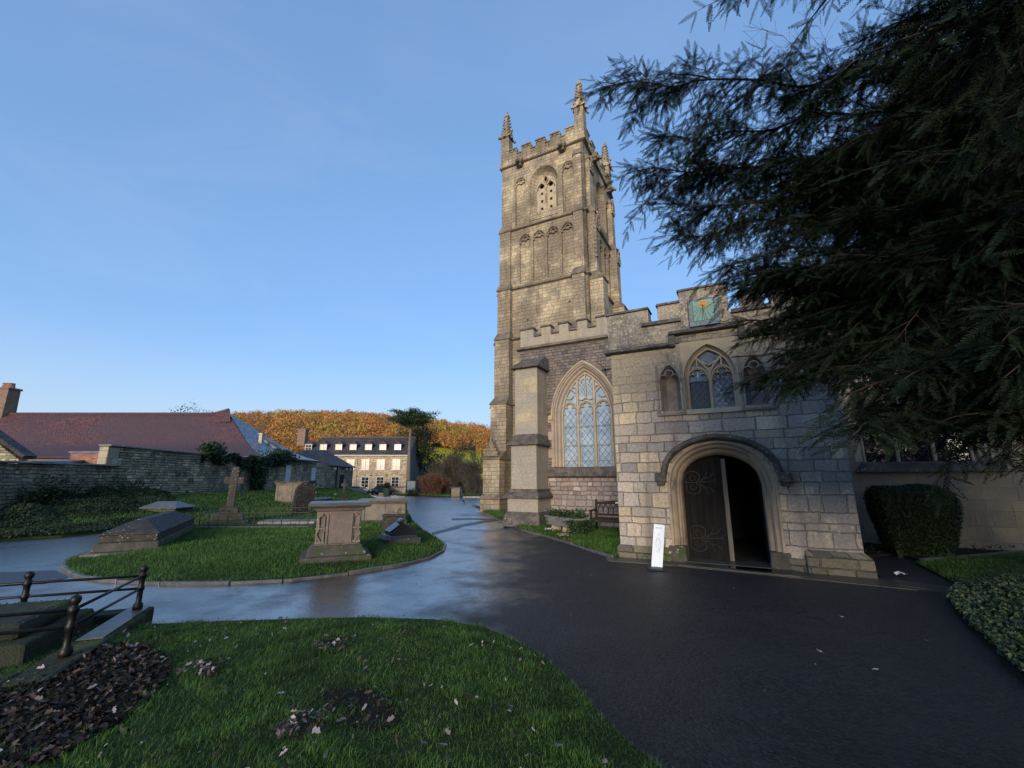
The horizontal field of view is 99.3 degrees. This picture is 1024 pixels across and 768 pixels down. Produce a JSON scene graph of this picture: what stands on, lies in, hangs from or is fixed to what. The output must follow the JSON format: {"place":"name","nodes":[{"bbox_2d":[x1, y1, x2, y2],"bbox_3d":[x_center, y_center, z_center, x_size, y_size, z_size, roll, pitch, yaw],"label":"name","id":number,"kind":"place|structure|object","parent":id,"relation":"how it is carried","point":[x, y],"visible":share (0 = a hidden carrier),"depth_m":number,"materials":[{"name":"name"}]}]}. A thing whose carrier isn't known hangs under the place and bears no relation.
{"place":"outdoors","nodes":[
{"label":"outdoors","id":0,"kind":"place"},
{"bbox_2d":[0,487,444,581],"bbox_3d":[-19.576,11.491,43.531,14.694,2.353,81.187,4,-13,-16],"label":"lawn","id":1,"kind":"structure","parent":0,"point":[211,566],"depth_m":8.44,"materials":[{"name":"green plant"}]},
{"bbox_2d":[0,485,175,537],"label":"undergrowth","id":2,"kind":"object","parent":1,"relation":"on","point":[88,503],"visible":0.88,"depth_m":14.57,"materials":[{"name":"green plant"}]},
{"bbox_2d":[0,444,251,508],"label":"churchyard wall","id":3,"kind":"structure","parent":1,"relation":"on","point":[184,472],"depth_m":19.47,"materials":[{"name":"grey stone"}]},
{"bbox_2d":[1,466,176,507],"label":"climbing bramble","id":4,"kind":"object","parent":3,"relation":"attached to","point":[39,499],"visible":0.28,"depth_m":16.05,"materials":[{"name":"green plant"}]},
{"bbox_2d":[196,440,305,491],"bbox_3d":[-16.838,5.821,29.382,1.101,3.532,12.219,-1,-12,3],"label":"wall ivy","id":5,"kind":"object","parent":3,"relation":"attached to","point":[258,466],"depth_m":28.45,"materials":[{"name":"green plant"}]},
{"bbox_2d":[78,511,195,557],"bbox_3d":[-9.012,3.663,10.859,1.284,0.760,4.458,6,-14,-26],"label":"coped tomb","id":6,"kind":"object","parent":1,"relation":"on","point":[154,531],"visible":0.86,"depth_m":9.35,"materials":[{"name":"stone"}]},
{"bbox_2d":[139,501,196,512],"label":"hipped slab","id":7,"kind":"structure","parent":1,"relation":"on","point":[164,506],"depth_m":16.60,"materials":[{"name":"grey stone"}]},
{"bbox_2d":[203,467,249,524],"bbox_3d":[-9.485,3.874,14.718,1.215,2.110,1.215,8,-15,-27],"label":"stone cross","id":8,"kind":"object","parent":1,"relation":"on","point":[234,480],"visible":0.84,"depth_m":14.56,"materials":[{"name":"grey stone"}]},
{"bbox_2d":[196,503,316,527],"bbox_3d":[-7.930,4.376,14.417,3.295,0.740,2.550,1,-12,-5],"label":"grave railing","id":9,"kind":"object","parent":1,"relation":"on","point":[273,512],"visible":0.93,"depth_m":13.27,"materials":[{"name":"metal"}]},
{"bbox_2d":[248,519,316,525],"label":"grave slab","id":10,"kind":"structure","parent":1,"relation":"on","point":[312,521],"depth_m":14.01,"materials":[{"name":"stone"}]},
{"bbox_2d":[274,480,315,502],"bbox_3d":[-12.402,6.240,24.780,1.860,1.450,1.240,1,-12,-6],"label":"chest tomb","id":11,"kind":"object","parent":1,"relation":"on","point":[285,491],"visible":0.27,"depth_m":24.29,"materials":[{"name":"stone"}]},
{"bbox_2d":[290,482,315,514],"bbox_3d":[-8.772,4.923,18.298,0.150,1.570,0.840,-9,-22,37],"label":"rounded headstone","id":12,"kind":"object","parent":1,"relation":"on","point":[304,493],"visible":0.82,"depth_m":18.26,"materials":[{"name":"stone"}]},
{"bbox_2d":[314,497,331,500],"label":"ledger slab","id":13,"kind":"structure","parent":1,"relation":"on","point":[323,498],"depth_m":28.50,"materials":[{"name":"grey stone"}]},
{"bbox_2d":[299,500,371,563],"bbox_3d":[-3.433,2.933,8.573,1.258,1.195,0.998,5,-13,-22],"label":"pedestal tomb","id":14,"kind":"object","parent":1,"relation":"on","point":[338,532],"visible":0.99,"depth_m":8.28,"materials":[{"name":"stone"}]},
{"bbox_2d":[337,479,348,500],"bbox_3d":[-11.753,7.570,30.448,0.992,1.750,0.992,3,-13,-15],"label":"stone cross","id":15,"kind":"object","parent":1,"relation":"on","point":[343,496],"visible":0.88,"depth_m":30.33,"materials":[{"name":"grey stone"}]},
{"bbox_2d":[359,498,410,522],"bbox_3d":[-4.513,4.548,15.372,1.760,0.950,1.100,2,-13,-11],"label":"chest tomb","id":16,"kind":"object","parent":1,"relation":"on","point":[376,509],"visible":0.55,"depth_m":15.00,"materials":[{"name":"stone"}]},
{"bbox_2d":[382,514,404,531],"bbox_3d":[-3.328,3.974,12.172,0.620,0.650,0.160,3,-13,-14],"label":"headstone","id":17,"kind":"object","parent":1,"relation":"on","point":[389,520],"visible":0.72,"depth_m":12.12,"materials":[{"name":"stone"}]},
{"bbox_2d":[379,518,420,543],"bbox_3d":[-2.708,3.569,10.462,0.858,0.675,0.680,8,-14,-31],"label":"granite grave","id":18,"kind":"object","parent":1,"relation":"on","point":[398,531],"visible":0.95,"depth_m":10.27,"materials":[{"name":"stone"}]},
{"bbox_2d":[0,613,678,767],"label":"front lawn","id":19,"kind":"structure","parent":0,"point":[392,746],"depth_m":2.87,"materials":[{"name":"green plant"}]},
{"bbox_2d":[0,564,153,688],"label":"railed tomb","id":20,"kind":"object","parent":19,"relation":"on","point":[29,631],"visible":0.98,"depth_m":3.95,"materials":[{"name":"stone"}]},
{"bbox_2d":[0,640,171,767],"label":"leaf litter","id":21,"kind":"object","parent":19,"relation":"on","point":[90,716],"visible":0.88,"depth_m":2.96,"materials":[{"name":"brown plant"}]},
{"bbox_2d":[191,663,217,677],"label":"bare soil","id":22,"kind":"structure","parent":19,"relation":"on","point":[204,672],"depth_m":3.44,"materials":[{"name":"brown soil"}]},
{"bbox_2d":[0,614,607,767],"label":"scattered leaves","id":23,"kind":"object","parent":19,"relation":"on","point":[284,726],"visible":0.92,"depth_m":2.86,"materials":[{"name":"brown plant"}]},
{"bbox_2d":[289,715,321,740],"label":"bare soil","id":24,"kind":"structure","parent":19,"relation":"on","point":[300,731],"depth_m":2.66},
{"bbox_2d":[317,639,346,652],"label":"bare soil","id":25,"kind":"structure","parent":19,"relation":"on","point":[325,642],"depth_m":3.96,"materials":[{"name":"brown soil"}]},
{"bbox_2d":[323,688,400,728],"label":"bare soil","id":26,"kind":"structure","parent":19,"relation":"on","point":[358,715],"depth_m":2.89,"materials":[{"name":"brown soil"}]},
{"bbox_2d":[395,493,481,496],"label":"verge","id":27,"kind":"structure","parent":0,"point":[428,494],"depth_m":62.59,"materials":[{"name":"green plant"}]},
{"bbox_2d":[403,488,418,495],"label":"round bush","id":28,"kind":"object","parent":27,"relation":"on","point":[413,491],"visible":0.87,"depth_m":62.35,"materials":[{"name":"green plant"}]},
{"bbox_2d":[406,480,416,492],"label":"notice board","id":29,"kind":"object","parent":27,"relation":"on","point":[410,484],"visible":0.71,"depth_m":64.23,"materials":[{"name":"grey metal"}]},
{"bbox_2d":[416,472,451,494],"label":"bare shrub","id":30,"kind":"object","parent":27,"relation":"on","point":[431,485],"visible":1,"depth_m":61.76,"materials":[{"name":"brown plant"}]},
{"bbox_2d":[436,478,454,494],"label":"bare shrub","id":31,"kind":"object","parent":27,"relation":"on","point":[444,490],"visible":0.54,"depth_m":63.85,"materials":[{"name":"brown plant"}]},
{"bbox_2d":[425,455,468,492],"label":"bare tree","id":32,"kind":"object","parent":27,"relation":"on","point":[448,466],"visible":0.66,"depth_m":69.58,"materials":[{"name":"plant"}]},
{"bbox_2d":[450,442,483,495],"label":"bare tree","id":33,"kind":"object","parent":27,"relation":"on","point":[472,455],"visible":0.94,"depth_m":58.92,"materials":[{"name":"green plant"}]},
{"bbox_2d":[453,461,482,493],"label":"bare tree","id":34,"kind":"object","parent":27,"relation":"on","point":[465,474],"visible":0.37,"depth_m":68.24,"materials":[{"name":"brown plant"}]},
{"bbox_2d":[459,475,482,494],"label":"bare shrub","id":35,"kind":"object","parent":27,"relation":"on","point":[472,487],"visible":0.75,"depth_m":62.12,"materials":[{"name":"brown plant"}]},
{"bbox_2d":[0,495,1023,767],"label":"road","id":36,"kind":"structure","parent":0,"point":[602,629],"depth_m":4.53,"materials":[{"name":"grey asphalt"}]},
{"bbox_2d":[0,570,68,582],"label":"road patch","id":37,"kind":"object","parent":36,"relation":"on","point":[9,577],"visible":0.7,"depth_m":7.23,"materials":[{"name":"grey asphalt"}]},
{"bbox_2d":[59,530,446,585],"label":"kerb","id":38,"kind":"structure","parent":36,"relation":"on","point":[66,570],"depth_m":6.98,"materials":[{"name":"stone"}]},
{"bbox_2d":[352,486,372,493],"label":"parked car","id":39,"kind":"object","parent":36,"relation":"on","point":[362,489],"visible":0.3,"depth_m":67.31,"materials":[{"name":"white paint"}]},
{"bbox_2d":[371,485,394,494],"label":"parked car","id":40,"kind":"object","parent":36,"relation":"on","point":[378,489],"visible":0.64,"depth_m":68.80,"materials":[{"name":"paint"}]},
{"bbox_2d":[383,480,391,495],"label":"planter post","id":41,"kind":"object","parent":36,"relation":"on","point":[386,490],"visible":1,"depth_m":63.79,"materials":[{"name":"green plant"}]},
{"bbox_2d":[450,487,463,497],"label":"chest tomb","id":42,"kind":"object","parent":36,"relation":"on","point":[456,492],"visible":0.91,"depth_m":52.64,"materials":[{"name":"stone"}]},
{"bbox_2d":[432,519,497,534],"bbox_3d":[-1.298,5.038,15.695,0.766,0.006,6.486,-6,-13,24],"label":"road patch","id":43,"kind":"object","parent":36,"relation":"on","point":[460,526],"visible":0.8,"depth_m":15.09,"materials":[{"name":"grey asphalt"}]},
{"bbox_2d":[462,496,479,497],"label":"ledger slab","id":44,"kind":"structure","parent":36,"relation":"on","point":[470,496],"depth_m":52.49,"materials":[{"name":"grey stone"}]},
{"bbox_2d":[452,518,490,519],"bbox_3d":[-1.653,5.450,17.574,1.648,0.001,0.794,0,-12,0],"label":"road patch","id":45,"kind":"object","parent":36,"relation":"on","point":[469,518],"visible":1,"depth_m":17.77,"materials":[{"name":"grey asphalt"}]},
{"bbox_2d":[472,505,613,556],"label":"kerb","id":46,"kind":"structure","parent":36,"relation":"on","point":[578,546],"depth_m":11.13,"materials":[{"name":"stone"}]},
{"bbox_2d":[647,524,664,570],"bbox_3d":[2.624,2.944,7.870,0.379,0.770,0.287,-1,-12,7],"label":"banner sign","id":47,"kind":"object","parent":36,"relation":"on","point":[657,548],"visible":1,"depth_m":7.92,"materials":[{"name":"white plastic"}]},
{"bbox_2d":[416,564,1018,726],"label":"path leaves","id":48,"kind":"object","parent":36,"relation":"on","point":[765,689],"visible":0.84,"depth_m":3.81,"materials":[{"name":"brown plant"}]},
{"bbox_2d":[565,0,1023,518],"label":"yew tree","id":49,"kind":"object","parent":36,"relation":"on","point":[925,272],"visible":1,"depth_m":3.41,"materials":[{"name":"green plant"}]},
{"bbox_2d":[740,0,888,145],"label":"bare tree","id":50,"kind":"object","parent":36,"relation":"on","point":[798,51],"visible":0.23,"depth_m":9.62,"materials":[{"name":"grey plant"}]},
{"bbox_2d":[901,585,950,592],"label":"gutter stones","id":51,"kind":"object","parent":36,"relation":"on","point":[938,589],"visible":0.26,"depth_m":6.47,"materials":[{"name":"grey stone"}]},
{"bbox_2d":[919,550,1023,561],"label":"kerb","id":52,"kind":"structure","parent":36,"relation":"on","point":[942,558],"depth_m":9.00,"materials":[{"name":"stone"}]},
{"bbox_2d":[0,0,1023,427],"label":"sky","id":53,"kind":"structure","parent":0,"point":[213,205],"materials":[{"name":"blue"}]},
{"bbox_2d":[474,505,619,557],"bbox_3d":[-0.273,5.956,19.339,3.633,0.949,21.722,5,-13,-22],"label":"grass strip","id":54,"kind":"object","parent":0,"point":[551,535],"depth_m":11.40,"materials":[{"name":"green plant"}]},
{"bbox_2d":[542,527,558,532],"bbox_3d":[1.092,4.289,12.821,0.578,0.125,0.750,8,-15,-32],"label":"primrose clump","id":55,"kind":"object","parent":54,"relation":"on","point":[548,529],"visible":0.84,"depth_m":12.70,"materials":[{"name":"beige plant"}]},
{"bbox_2d":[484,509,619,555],"bbox_3d":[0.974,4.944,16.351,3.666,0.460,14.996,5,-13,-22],"label":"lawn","id":56,"kind":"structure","parent":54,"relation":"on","point":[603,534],"depth_m":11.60,"materials":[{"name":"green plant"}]},
{"bbox_2d":[553,533,572,538],"bbox_3d":[1.361,3.995,11.451,0.592,0.124,0.509,0,-12,0],"label":"primrose clump","id":57,"kind":"object","parent":54,"relation":"on","point":[561,536],"visible":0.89,"depth_m":11.38,"materials":[{"name":"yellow plant"}]},
{"bbox_2d":[540,507,597,534],"bbox_3d":[1.532,3.954,12.374,1.139,1.031,2.076,6,-14,-27],"label":"stone planter","id":58,"kind":"object","parent":54,"relation":"on","point":[577,522],"visible":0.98,"depth_m":12.00,"materials":[{"name":"stone"}]},
{"bbox_2d":[589,499,618,530],"bbox_3d":[3.078,3.845,12.493,1.610,0.980,0.640,-6,-14,27],"label":"park bench","id":59,"kind":"object","parent":54,"relation":"on","point":[607,519],"visible":0.43,"depth_m":12.85,"materials":[{"name":"brown wood"}]},
{"bbox_2d":[272,426,880,577],"bbox_3d":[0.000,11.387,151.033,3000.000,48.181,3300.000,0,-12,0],"label":"ground","id":60,"kind":"structure","parent":0,"point":[440,447],"depth_m":267.77,"materials":[{"name":"brown plant"}]},
{"bbox_2d":[0,430,36,463],"bbox_3d":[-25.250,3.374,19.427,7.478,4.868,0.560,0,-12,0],"label":"stone shed","id":61,"kind":"structure","parent":60,"relation":"on","point":[11,449],"depth_m":19.35,"materials":[{"name":"stone"}]},
{"bbox_2d":[30,459,83,462],"bbox_3d":[-21.232,4.755,20.469,1.225,2.613,3.931,4,-13,-16],"label":"lean to","id":62,"kind":"object","parent":60,"relation":"on","point":[68,460],"visible":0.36,"depth_m":20.07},
{"bbox_2d":[68,451,98,463],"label":"brick wall","id":63,"kind":"structure","parent":60,"relation":"on","point":[89,457],"depth_m":21.22,"materials":[{"name":"red brick"}]},
{"bbox_2d":[0,383,327,489],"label":"roof","id":64,"kind":"structure","parent":60,"relation":"on","point":[50,435],"depth_m":32.91,"materials":[{"name":"brown tile"}]},
{"bbox_2d":[169,402,212,411],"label":"bare tree","id":65,"kind":"object","parent":60,"relation":"on","point":[186,407],"visible":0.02,"depth_m":157.65,"materials":[{"name":"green plant"}]},
{"bbox_2d":[245,410,273,438],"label":"bare tree","id":66,"kind":"object","parent":60,"relation":"on","point":[262,430],"visible":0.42,"depth_m":200.03,"materials":[{"name":"brown plant"}]},
{"bbox_2d":[297,449,355,489],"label":"stone outbuilding","id":67,"kind":"structure","parent":60,"relation":"on","point":[336,472],"depth_m":42.89,"materials":[{"name":"stone"}]},
{"bbox_2d":[339,475,343,487],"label":"door","id":68,"kind":"structure","parent":67,"relation":"in","point":[341,476],"depth_m":43.57,"materials":[{"name":"grey wood"}]},
{"bbox_2d":[296,429,419,494],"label":"stone house","id":69,"kind":"structure","parent":60,"relation":"on","point":[375,461],"depth_m":75.50,"materials":[{"name":"beige stone"}]},
{"bbox_2d":[346,459,354,469],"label":"window","id":70,"kind":"structure","parent":69,"relation":"in","point":[351,461],"depth_m":74.82,"materials":[{"name":"white paint"}]},
{"bbox_2d":[361,477,368,488],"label":"window","id":71,"kind":"structure","parent":69,"relation":"in","point":[364,480],"depth_m":74.12,"materials":[{"name":"white paint"}]},
{"bbox_2d":[361,459,369,469],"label":"window","id":72,"kind":"structure","parent":69,"relation":"in","point":[365,463],"depth_m":74.77,"materials":[{"name":"white paint"}]},
{"bbox_2d":[376,477,383,485],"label":"window","id":73,"kind":"structure","parent":69,"relation":"in","point":[379,480],"depth_m":74.15,"materials":[{"name":"white paint"}]},
{"bbox_2d":[376,459,384,469],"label":"window","id":74,"kind":"structure","parent":69,"relation":"in","point":[380,464],"depth_m":74.73,"materials":[{"name":"white paint"}]},
{"bbox_2d":[391,477,398,485],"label":"window","id":75,"kind":"structure","parent":69,"relation":"in","point":[394,480],"depth_m":74.15,"materials":[{"name":"white paint"}]},
{"bbox_2d":[392,459,400,469],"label":"window","id":76,"kind":"structure","parent":69,"relation":"in","point":[395,462],"depth_m":74.77,"materials":[{"name":"white paint"}]},
{"bbox_2d":[230,409,489,455],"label":"hillside wood","id":77,"kind":"object","parent":60,"relation":"on","point":[285,425],"visible":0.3,"depth_m":285.06,"materials":[{"name":"orange plant"}]},
{"bbox_2d":[391,486,416,494],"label":"wall","id":78,"kind":"structure","parent":60,"relation":"on","point":[400,489],"depth_m":72.42,"materials":[{"name":"grey stone"}]},
{"bbox_2d":[379,406,441,493],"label":"pine tree","id":79,"kind":"object","parent":60,"relation":"on","point":[412,417],"visible":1,"depth_m":72.60,"materials":[{"name":"green plant"}]},
{"bbox_2d":[396,424,474,492],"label":"ivy clad tree","id":80,"kind":"object","parent":60,"relation":"on","point":[423,453],"visible":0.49,"depth_m":84.33,"materials":[{"name":"green plant"}]},
{"bbox_2d":[419,463,465,491],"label":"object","id":81,"kind":"structure","parent":60,"relation":"on","point":[421,475],"depth_m":95.02,"materials":[{"name":"plant"}]},
{"bbox_2d":[453,473,466,492],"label":"evergreen bush","id":82,"kind":"object","parent":60,"relation":"on","point":[461,485],"visible":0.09,"depth_m":78.79,"materials":[{"name":"green plant"}]},
{"bbox_2d":[478,80,1023,578],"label":"church","id":83,"kind":"structure","parent":60,"relation":"on","point":[602,392],"depth_m":10.09,"materials":[{"name":"stone"}]},
{"bbox_2d":[548,360,616,471],"bbox_3d":[2.504,1.106,14.931,2.620,3.908,0.497,-6,-14,27],"label":"aisle window","id":84,"kind":"structure","parent":83,"relation":"in","point":[581,418],"depth_m":15.06,"materials":[{"name":"glass"}]},
{"bbox_2d":[687,296,720,327],"bbox_3d":[4.014,-1.543,9.132,0.600,0.600,0.224,-6,-14,27],"label":"sundial","id":85,"kind":"object","parent":83,"relation":"attached to","point":[699,314],"visible":0.91,"depth_m":9.20,"materials":[{"name":"green paint"}]},
{"bbox_2d":[684,455,734,560],"bbox_3d":[3.984,2.498,8.890,0.825,2.040,0.093,-6,-14,27],"label":"porch door","id":86,"kind":"structure","parent":83,"relation":"in","point":[709,527],"depth_m":8.84,"materials":[{"name":"brown wood"}]},
{"bbox_2d":[684,344,741,414],"bbox_3d":[4.133,-0.103,9.071,1.038,1.459,0.348,-6,-14,27],"label":"porch window","id":87,"kind":"structure","parent":83,"relation":"in","point":[709,370],"depth_m":9.08,"materials":[{"name":"stone"}]},
{"bbox_2d":[756,472,769,562],"bbox_3d":[5.044,2.551,8.734,0.060,1.870,0.703,-6,-14,25],"label":"open door leaf","id":88,"kind":"structure","parent":83,"relation":"in","point":[761,502],"depth_m":8.53,"materials":[{"name":"brown wood"}]},
{"bbox_2d":[838,343,1008,471],"bbox_3d":[10.016,0.235,11.050,2.860,3.920,0.497,-6,-14,27],"label":"aisle window","id":89,"kind":"structure","parent":83,"relation":"in","point":[875,462],"depth_m":10.78,"materials":[{"name":"stone"}]},
{"bbox_2d":[678,562,799,576],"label":"paving","id":90,"kind":"structure","parent":0,"point":[724,567],"depth_m":7.81,"materials":[{"name":"grey stone"}]},
{"bbox_2d":[728,566,792,572],"bbox_3d":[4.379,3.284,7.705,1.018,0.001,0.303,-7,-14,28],"label":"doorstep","id":91,"kind":"object","parent":90,"relation":"on","point":[759,569],"visible":1,"depth_m":7.70,"materials":[{"name":"grey stone"}]},
{"bbox_2d":[605,556,946,589],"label":"paving","id":92,"kind":"structure","parent":0,"point":[886,582],"depth_m":7.09,"materials":[{"name":"grey stone"}]},
{"bbox_2d":[863,543,1007,560],"bbox_3d":[12.239,3.663,8.556,9.911,0.481,3.865,-5,-13,23],"label":"flower bed","id":93,"kind":"object","parent":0,"point":[885,552],"visible":0.19,"depth_m":9.43,"materials":[{"name":"soil"}]},
{"bbox_2d":[863,483,963,559],"bbox_3d":[8.592,2.941,9.318,1.527,1.616,1.368,-6,-14,27],"label":"clipped yew","id":94,"kind":"object","parent":93,"relation":"on","point":[906,519],"visible":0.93,"depth_m":8.93,"materials":[{"name":"green plant"}]},
{"bbox_2d":[862,538,1014,554],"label":"bed plants","id":95,"kind":"object","parent":93,"relation":"on","point":[869,543],"visible":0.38,"depth_m":9.49,"materials":[{"name":"plant"}]},
{"bbox_2d":[916,551,1023,583],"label":"lawn","id":96,"kind":"structure","parent":0,"point":[995,569],"depth_m":7.68,"materials":[{"name":"green plant"}]},
{"bbox_2d":[947,598,1023,682],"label":"ground cover bed","id":97,"kind":"object","parent":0,"point":[1014,669],"visible":0.18,"depth_m":4.18,"materials":[{"name":"soil"}]},
{"bbox_2d":[945,573,1023,672],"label":"ground cover","id":98,"kind":"object","parent":97,"relation":"on","point":[994,601],"visible":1,"depth_m":4.88,"materials":[{"name":"green plant"}]}
]}

